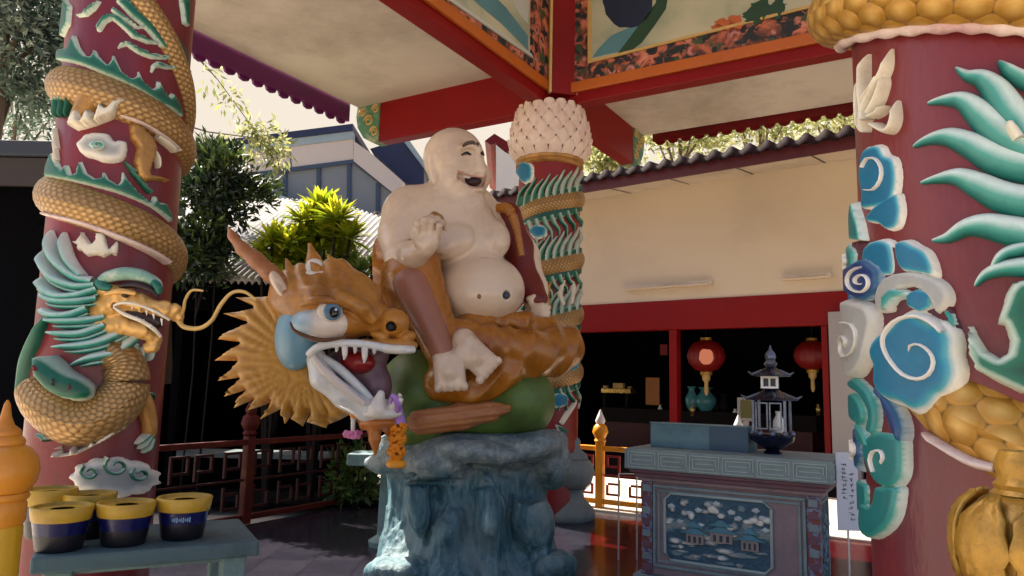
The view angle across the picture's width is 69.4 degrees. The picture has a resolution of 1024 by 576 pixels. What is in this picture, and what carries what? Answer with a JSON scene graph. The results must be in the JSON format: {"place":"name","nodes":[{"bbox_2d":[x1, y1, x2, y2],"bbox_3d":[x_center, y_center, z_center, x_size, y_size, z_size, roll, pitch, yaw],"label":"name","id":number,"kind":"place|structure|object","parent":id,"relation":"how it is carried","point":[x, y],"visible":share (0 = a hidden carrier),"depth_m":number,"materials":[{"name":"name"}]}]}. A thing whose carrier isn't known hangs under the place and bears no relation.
{"place":"outdoors","nodes":[
{"label":"outdoors","id":0,"kind":"place"},
{"bbox_2d":[14,0,256,575],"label":"dragon pillar","id":1,"kind":"structure","parent":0,"point":[111,259],"depth_m":4.07,"materials":[{"name":"dark red paint"},{"name":"gold"},{"name":"teal green paint"}]},
{"bbox_2d":[153,504,332,524],"bbox_3d":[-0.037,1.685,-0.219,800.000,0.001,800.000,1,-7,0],"label":"ground","id":2,"kind":"structure","parent":0,"point":[215,513],"depth_m":9.40,"materials":[{"name":"concrete"}]},
{"bbox_2d":[0,400,40,575],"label":"finial post","id":3,"kind":"object","parent":2,"relation":"on","point":[20,467],"visible":1,"depth_m":2.01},
{"bbox_2d":[2,102,54,140],"bbox_3d":[-10.489,-0.406,15.327,2.664,7.394,2.612,1,-7,0],"label":"tree","id":4,"kind":"object","parent":2,"relation":"on","point":[15,128],"visible":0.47,"depth_m":15.61,"materials":[{"name":"green plant"}]},
{"bbox_2d":[0,0,63,139],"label":"tree","id":5,"kind":"object","parent":2,"relation":"on","point":[25,24],"visible":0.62,"depth_m":13.40,"materials":[{"name":"green plant"}]},
{"bbox_2d":[0,140,185,414],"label":"dark shelter","id":6,"kind":"object","parent":2,"relation":"on","point":[22,164],"visible":0.27,"depth_m":9.73,"materials":[{"name":"black"}]},
{"bbox_2d":[12,198,420,507],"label":"white roofed shed","id":7,"kind":"structure","parent":2,"relation":"on","point":[223,417],"depth_m":13.21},
{"bbox_2d":[173,202,244,492],"bbox_3d":[-4.256,0.798,9.695,1.308,3.827,1.176,1,-7,0],"label":"shrub","id":8,"kind":"object","parent":7,"relation":"on","point":[202,246],"visible":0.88,"depth_m":9.62,"materials":[{"name":"green plant"}]},
{"bbox_2d":[165,60,297,383],"bbox_3d":[-4.974,-1.596,12.699,2.469,6.481,1.130,1,-7,0],"label":"weeping tree","id":9,"kind":"object","parent":7,"relation":"on","point":[263,141],"visible":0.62,"depth_m":12.75,"materials":[{"name":"green plant"}]},
{"bbox_2d":[178,125,300,492],"bbox_3d":[-4.024,0.276,9.817,1.576,4.904,1.664,-2,-8,26],"label":"shrub","id":10,"kind":"object","parent":7,"relation":"on","point":[221,181],"visible":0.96,"depth_m":9.78,"materials":[{"name":"green plant"}]},
{"bbox_2d":[176,448,361,485],"bbox_3d":[-3.569,2.667,10.938,2.795,0.470,0.700,1,-7,0],"label":"shed counter","id":11,"kind":"object","parent":7,"relation":"on","point":[215,475],"visible":0.29,"depth_m":10.78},
{"bbox_2d":[274,185,372,503],"bbox_3d":[-2.454,0.637,9.466,1.521,4.174,1.210,-4,-9,36],"label":"strap leaf plant","id":12,"kind":"object","parent":7,"relation":"on","point":[323,216],"visible":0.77,"depth_m":9.48,"materials":[{"name":"green plant"}]},
{"bbox_2d":[238,217,323,502],"bbox_3d":[-3.024,0.901,9.356,1.137,3.595,1.098,1,-7,0],"label":"strap leaf plant","id":13,"kind":"object","parent":2,"relation":"on","point":[277,252],"visible":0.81,"depth_m":9.33,"materials":[{"name":"green plant"}]},
{"bbox_2d":[318,435,379,508],"bbox_3d":[-2.001,2.386,9.282,0.852,1.116,0.826,1,-7,0],"label":"shrub","id":14,"kind":"object","parent":2,"relation":"on","point":[369,483],"visible":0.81,"depth_m":9.14,"materials":[{"name":"green plant"}]},
{"bbox_2d":[485,134,517,190],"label":"red gable","id":15,"kind":"structure","parent":2,"relation":"on","point":[501,165],"depth_m":24.77,"materials":[{"name":"paint"}]},
{"bbox_2d":[583,143,644,175],"bbox_3d":[3.791,-0.381,29.293,3.089,11.561,2.909,-3,-9,30],"label":"tree","id":16,"kind":"object","parent":2,"relation":"on","point":[600,160],"visible":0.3,"depth_m":29.41,"materials":[{"name":"green plant"}]},
{"bbox_2d":[643,130,739,163],"bbox_3d":[5.783,-0.952,26.567,4.913,12.079,5.128,1,-7,0],"label":"tree","id":17,"kind":"object","parent":2,"relation":"on","point":[689,146],"visible":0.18,"depth_m":26.85,"materials":[{"name":"green plant"}]},
{"bbox_2d":[707,118,824,152],"bbox_3d":[9.318,-1.314,27.441,4.518,13.176,4.970,6,-9,-31],"label":"tree","id":18,"kind":"object","parent":2,"relation":"on","point":[762,137],"visible":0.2,"depth_m":27.98,"materials":[{"name":"green plant"}]},
{"bbox_2d":[779,112,854,139],"bbox_3d":[12.810,-1.448,28.288,5.019,13.811,5.052,1,-7,0],"label":"tree","id":19,"kind":"object","parent":2,"relation":"on","point":[841,121],"visible":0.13,"depth_m":29.00,"materials":[{"name":"green plant"}]},
{"bbox_2d":[947,449,1023,575],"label":"vase","id":20,"kind":"object","parent":2,"relation":"on","point":[985,532],"visible":1,"depth_m":1.28,"materials":[{"name":"gold metal"}]},
{"bbox_2d":[181,124,428,212],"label":"blue grey house","id":21,"kind":"structure","parent":0,"point":[346,163],"depth_m":21.64,"materials":[{"name":"paint"}]},
{"bbox_2d":[149,506,640,575],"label":"pavilion floor","id":22,"kind":"structure","parent":0,"point":[332,542],"depth_m":7.06,"materials":[{"name":"grey tile"}]},
{"bbox_2d":[29,519,258,575],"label":"stone table","id":23,"kind":"object","parent":22,"relation":"on","point":[227,547],"visible":0.84,"depth_m":3.30,"materials":[{"name":"grey stone"}]},
{"bbox_2d":[24,485,78,539],"bbox_3d":[-2.162,1.046,3.451,0.231,0.220,0.231,1,-7,0],"label":"offering pot","id":24,"kind":"object","parent":23,"relation":"on","point":[46,494],"visible":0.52,"depth_m":3.37,"materials":[{"name":"yellow ceramic"}]},
{"bbox_2d":[29,501,94,553],"bbox_3d":[-1.953,1.036,3.202,0.248,0.185,0.248,1,-7,0],"label":"offering pot","id":25,"kind":"object","parent":23,"relation":"on","point":[60,527],"visible":1,"depth_m":3.12,"materials":[{"name":"blue ceramic"}]},
{"bbox_2d":[63,489,117,539],"bbox_3d":[-1.984,1.062,3.468,0.231,0.200,0.231,1,-7,0],"label":"offering pot","id":26,"kind":"object","parent":23,"relation":"on","point":[94,496],"visible":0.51,"depth_m":3.40,"materials":[{"name":"yellow ceramic"}]},
{"bbox_2d":[95,497,156,547],"bbox_3d":[-1.744,1.058,3.335,0.248,0.185,0.248,1,-7,0],"label":"offering pot","id":27,"kind":"object","parent":23,"relation":"on","point":[124,522],"visible":1,"depth_m":3.25,"materials":[{"name":"blue ceramic"}]},
{"bbox_2d":[156,492,212,541],"bbox_3d":[-1.549,1.079,3.489,0.248,0.190,0.248,1,-7,0],"label":"offering pot","id":28,"kind":"object","parent":23,"relation":"on","point":[182,516],"visible":1,"depth_m":3.40,"materials":[{"name":"blue ceramic"}]},
{"bbox_2d":[156,399,376,524],"bbox_3d":[-2.857,1.860,8.018,0.203,1.350,4.203,-3,-9,31],"label":"railing","id":29,"kind":"object","parent":22,"relation":"on","point":[248,466],"visible":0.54,"depth_m":8.02,"materials":[{"name":"red wood"}]},
{"bbox_2d":[338,250,372,503],"bbox_3d":[-2.027,1.100,9.464,0.747,3.270,0.790,1,-7,0],"label":"strap leaf plant","id":30,"kind":"object","parent":22,"relation":"on","point":[362,265],"visible":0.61,"depth_m":9.48,"materials":[{"name":"green plant"}]},
{"bbox_2d":[347,450,387,548],"bbox_3d":[-1.290,2.019,7.096,0.540,0.865,0.400,1,-7,0],"label":"stone ledge","id":31,"kind":"object","parent":22,"relation":"on","point":[357,458],"visible":0.4,"depth_m":7.00,"materials":[{"name":"grey stone"}]},
{"bbox_2d":[363,429,577,575],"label":"rock pedestal","id":32,"kind":"object","parent":22,"relation":"on","point":[467,504],"visible":0.88,"depth_m":5.44,"materials":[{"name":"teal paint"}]},
{"bbox_2d":[215,227,554,454],"bbox_3d":[-0.805,0.450,5.828,2.583,1.686,1.505,7,-9,-39],"label":"dragon turtle","id":33,"kind":"object","parent":32,"relation":"on","point":[300,318],"visible":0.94,"depth_m":5.35,"materials":[{"name":"orange paint"}]},
{"bbox_2d":[343,414,362,438],"bbox_3d":[-1.119,0.959,5.213,0.132,0.210,0.138,1,-7,0],"label":"garland","id":34,"kind":"object","parent":33,"relation":"hanging from","point":[353,433],"visible":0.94,"depth_m":5.18,"materials":[{"name":"white paint"}]},
{"bbox_2d":[386,393,407,467],"bbox_3d":[-0.803,0.986,5.129,0.143,0.515,0.268,1,-7,0],"label":"garland","id":35,"kind":"object","parent":33,"relation":"hanging from","point":[396,449],"visible":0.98,"depth_m":5.13,"materials":[{"name":"yellow paint"}]},
{"bbox_2d":[372,128,584,403],"bbox_3d":[-0.253,-0.227,6.155,1.778,2.439,1.347,3,-8,-12],"label":"laughing statue","id":36,"kind":"object","parent":33,"relation":"on","point":[462,281],"visible":0.95,"depth_m":5.83,"materials":[{"name":"paint"}]},
{"bbox_2d":[430,211,443,218],"bbox_3d":[-0.587,-0.527,5.595,0.143,0.110,0.108,1,-7,0],"label":"gold ingot","id":37,"kind":"object","parent":36,"relation":"attached to","point":[434,213],"visible":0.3,"depth_m":5.57,"materials":[{"name":"gold metal"}]},
{"bbox_2d":[507,97,592,522],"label":"dragon pillar","id":38,"kind":"structure","parent":22,"relation":"on","point":[550,142],"depth_m":8.83,"materials":[{"name":"teal"}]},
{"bbox_2d":[555,437,594,523],"bbox_3d":[0.630,2.220,8.747,0.710,0.976,0.710,1,-7,0],"label":"stone urn","id":39,"kind":"object","parent":22,"relation":"on","point":[577,508],"visible":0.47,"depth_m":8.48,"materials":[{"name":"grey stone"}]},
{"bbox_2d":[2,6,854,191],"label":"sky","id":40,"kind":"structure","parent":0,"point":[289,114],"depth_m":294.51,"materials":[{"name":"white"}]},
{"bbox_2d":[369,125,865,497],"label":"temple hall","id":41,"kind":"structure","parent":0,"point":[735,253],"depth_m":13.62,"materials":[{"name":"beige paint"}]},
{"bbox_2d":[646,377,659,404],"bbox_3d":[3.097,2.271,16.278,0.331,0.600,0.040,-4,-9,37],"label":"hanging banner","id":42,"kind":"object","parent":41,"relation":"hanging from","point":[652,391],"visible":1,"depth_m":16.25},
{"bbox_2d":[660,344,667,354],"bbox_3d":[3.334,1.352,16.229,0.173,0.243,0.040,-4,-9,37],"label":"hanging banner","id":43,"kind":"object","parent":41,"relation":"hanging from","point":[663,349],"visible":1,"depth_m":16.21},
{"bbox_2d":[687,329,725,395],"bbox_3d":[3.752,0.480,14.336,0.738,3.180,0.746,1,-7,0],"label":"red lantern","id":44,"kind":"object","parent":41,"relation":"hanging from","point":[706,356],"visible":1,"depth_m":14.02,"materials":[{"name":"red fabric"}]},
{"bbox_2d":[600,407,823,452],"bbox_3d":[4.229,3.230,16.061,4.829,1.117,0.900,-4,-9,37],"label":"offering table","id":45,"kind":"object","parent":41,"relation":"on","point":[627,427],"visible":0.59,"depth_m":15.94,"materials":[{"name":"brown wood"}]},
{"bbox_2d":[601,383,635,406],"bbox_3d":[2.548,2.674,17.703,0.802,0.790,0.300,-4,-9,37],"label":"shrine shelf","id":46,"kind":"object","parent":45,"relation":"on","point":[606,391],"visible":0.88,"depth_m":17.59,"materials":[{"name":"gold metal"}]},
{"bbox_2d":[685,386,696,410],"bbox_3d":[3.888,2.438,15.996,0.284,0.616,0.284,1,-7,0],"label":"vase","id":47,"kind":"object","parent":45,"relation":"on","point":[690,398],"visible":0.83,"depth_m":15.92,"materials":[{"name":"teal ceramic"}]},
{"bbox_2d":[690,404,695,415],"bbox_3d":[3.878,2.617,15.876,0.118,0.254,0.118,1,-7,0],"label":"incense cup","id":48,"kind":"object","parent":45,"relation":"on","point":[692,409],"visible":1,"depth_m":15.83,"materials":[{"name":"gold metal"}]},
{"bbox_2d":[696,387,716,410],"bbox_3d":[4.160,2.433,15.914,0.468,0.596,0.468,1,-7,0],"label":"jar","id":49,"kind":"object","parent":45,"relation":"on","point":[705,403],"visible":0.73,"depth_m":15.76,"materials":[{"name":"teal ceramic"}]},
{"bbox_2d":[718,394,729,411],"bbox_3d":[4.511,2.491,15.759,0.235,0.463,0.235,1,-7,0],"label":"jar","id":50,"kind":"object","parent":45,"relation":"on","point":[723,404],"visible":0.71,"depth_m":15.69,"materials":[{"name":"black ceramic"}]},
{"bbox_2d":[815,404,820,414],"bbox_3d":[5.959,2.366,14.399,0.100,0.215,0.100,1,-7,0],"label":"vase","id":51,"kind":"object","parent":45,"relation":"on","point":[818,409],"visible":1,"depth_m":14.37,"materials":[{"name":"gold metal"}]},
{"bbox_2d":[737,397,754,425],"bbox_3d":[4.557,2.498,14.365,0.340,0.744,0.070,-4,-9,37],"label":"picture frame","id":52,"kind":"object","parent":41,"relation":"on","point":[744,409],"visible":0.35,"depth_m":14.38,"materials":[{"name":"metal"}]},
{"bbox_2d":[793,326,821,391],"bbox_3d":[5.388,0.330,13.357,0.636,3.062,0.620,1,-7,0],"label":"red lantern","id":53,"kind":"object","parent":41,"relation":"hanging from","point":[807,354],"visible":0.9,"depth_m":13.08,"materials":[{"name":"red fabric"}]},
{"bbox_2d":[365,468,870,542],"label":"path","id":54,"kind":"structure","parent":0,"point":[835,532],"depth_m":9.51,"materials":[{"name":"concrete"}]},
{"bbox_2d":[580,444,594,502],"bbox_3d":[0.790,2.396,9.627,0.668,0.720,0.056,-3,-9,31],"label":"railing","id":55,"kind":"object","parent":54,"relation":"on","point":[588,447],"visible":0.26,"depth_m":9.49,"materials":[{"name":"yellow paint"}]},
{"bbox_2d":[590,520,871,575],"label":"red floor","id":56,"kind":"structure","parent":0,"point":[604,546],"depth_m":7.04,"materials":[{"name":"red tile"}]},
{"bbox_2d":[618,473,637,559],"bbox_3d":[1.050,2.073,6.720,0.185,0.764,0.016,2,-7,-5],"label":"steel stand","id":57,"kind":"object","parent":56,"relation":"on","point":[619,474],"visible":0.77,"depth_m":6.72,"materials":[{"name":"metal"}]},
{"bbox_2d":[592,409,742,507],"bbox_3d":[1.877,2.128,9.010,1.953,1.220,0.203,-3,-9,31],"label":"railing","id":58,"kind":"object","parent":56,"relation":"on","point":[600,431],"visible":0.4,"depth_m":9.37,"materials":[{"name":"orange paint"}]},
{"bbox_2d":[625,444,835,575],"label":"stone altar","id":59,"kind":"object","parent":56,"relation":"on","point":[758,512],"visible":1,"depth_m":5.44,"materials":[{"name":"grey stone"}]},
{"bbox_2d":[650,422,756,452],"bbox_3d":[1.540,1.192,5.967,0.793,0.198,0.306,-3,-9,31],"label":"stone trough","id":60,"kind":"object","parent":59,"relation":"on","point":[728,438],"visible":0.92,"depth_m":5.83,"materials":[{"name":"blue stone"}]},
{"bbox_2d":[741,345,801,454],"bbox_3d":[1.980,0.847,5.649,0.344,0.820,0.329,6,-9,-35],"label":"pagoda burner","id":61,"kind":"object","parent":59,"relation":"on","point":[776,438],"visible":1,"depth_m":5.58,"materials":[{"name":"black metal"}]},
{"bbox_2d":[761,376,778,388],"bbox_3d":[1.957,0.717,5.622,0.128,0.092,0.016,-3,-9,31],"label":"window","id":62,"kind":"structure","parent":61,"relation":"in","point":[769,377],"depth_m":5.62,"materials":[{"name":"white ceramic"}]},
{"bbox_2d":[835,452,859,575],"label":"notice board","id":63,"kind":"object","parent":56,"relation":"on","point":[846,481],"visible":0.98,"depth_m":5.10,"materials":[{"name":"white"}]},
{"bbox_2d":[806,0,1023,575],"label":"dragon pillar","id":64,"kind":"structure","parent":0,"point":[930,344],"depth_m":1.96,"materials":[{"name":"red stone"}]},
{"bbox_2d":[192,0,853,166],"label":"pavilion","id":65,"kind":"structure","parent":64,"relation":"on","point":[627,75],"depth_m":8.99,"materials":[{"name":"red paint"}]}
]}

